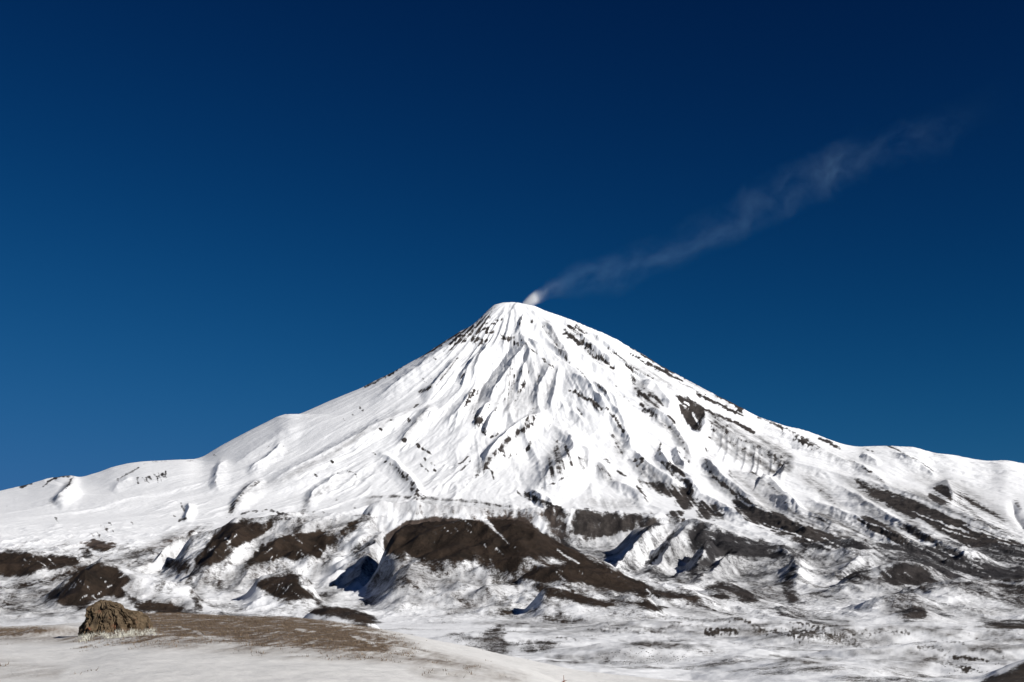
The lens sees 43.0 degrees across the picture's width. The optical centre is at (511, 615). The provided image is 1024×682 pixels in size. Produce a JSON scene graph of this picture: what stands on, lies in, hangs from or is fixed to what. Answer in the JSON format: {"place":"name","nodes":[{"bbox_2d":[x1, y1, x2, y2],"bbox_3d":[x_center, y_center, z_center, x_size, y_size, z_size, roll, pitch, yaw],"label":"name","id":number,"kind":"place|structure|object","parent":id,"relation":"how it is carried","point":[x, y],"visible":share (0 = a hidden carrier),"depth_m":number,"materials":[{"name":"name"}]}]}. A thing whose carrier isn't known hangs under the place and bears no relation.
{"place":"outdoors","nodes":[
{"label":"outdoors","id":0,"kind":"place"},
{"bbox_2d":[77,627,158,642],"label":"frosted grass","id":1,"kind":"structure","parent":0,"point":[122,633],"depth_m":69.06,"materials":[{"name":"beige plant"}]},
{"bbox_2d":[38,557,221,613],"bbox_3d":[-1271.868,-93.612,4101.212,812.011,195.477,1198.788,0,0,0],"label":"hill","id":2,"kind":"structure","parent":0,"point":[101,578],"depth_m":3906.59,"materials":[{"name":"white snow"}]},
{"bbox_2d":[0,612,491,677],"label":"dry grass","id":3,"kind":"structure","parent":0,"point":[244,622],"depth_m":76.58,"materials":[{"name":"brown plant"}]},
{"bbox_2d":[0,613,707,681],"bbox_3d":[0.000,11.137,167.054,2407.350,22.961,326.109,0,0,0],"label":"ground","id":4,"kind":"structure","parent":0,"point":[48,654],"depth_m":48.42,"materials":[{"name":"white snow"}]},
{"bbox_2d":[78,600,152,636],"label":"rock","id":5,"kind":"object","parent":4,"relation":"on","point":[106,616],"visible":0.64,"depth_m":79.18,"materials":[{"name":"brown stone"}]},
{"bbox_2d":[0,302,1023,547],"bbox_3d":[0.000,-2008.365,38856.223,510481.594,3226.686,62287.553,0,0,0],"label":"mountain","id":6,"kind":"structure","parent":0,"point":[546,422],"depth_m":11575.02,"materials":[{"name":"white snow"}]},
{"bbox_2d":[0,512,1023,624],"bbox_3d":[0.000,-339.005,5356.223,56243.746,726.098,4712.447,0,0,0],"label":"foothills","id":7,"kind":"structure","parent":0,"point":[296,564],"depth_m":5254.70,"materials":[{"name":"soil"}]},
{"bbox_2d":[0,608,1023,681],"bbox_3d":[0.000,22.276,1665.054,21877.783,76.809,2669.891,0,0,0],"label":"snowfield","id":8,"kind":"structure","parent":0,"point":[907,651],"depth_m":1678.27,"materials":[{"name":"white snow"}]},
{"bbox_2d":[450,626,998,666],"bbox_3d":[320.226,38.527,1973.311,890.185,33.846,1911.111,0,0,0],"label":"scrub","id":9,"kind":"object","parent":8,"relation":"on","point":[552,647],"visible":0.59,"depth_m":1979.26,"materials":[{"name":"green plant"}]},
{"bbox_2d":[0,0,1023,490],"label":"sky","id":10,"kind":"structure","parent":0,"point":[220,220],"materials":[{"name":"blue"}]},
{"bbox_2d":[380,519,739,618],"bbox_3d":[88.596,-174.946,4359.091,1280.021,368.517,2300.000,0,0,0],"label":"hill","id":11,"kind":"structure","parent":0,"point":[516,569],"depth_m":4168.59,"materials":[{"name":"soil"}]}
]}

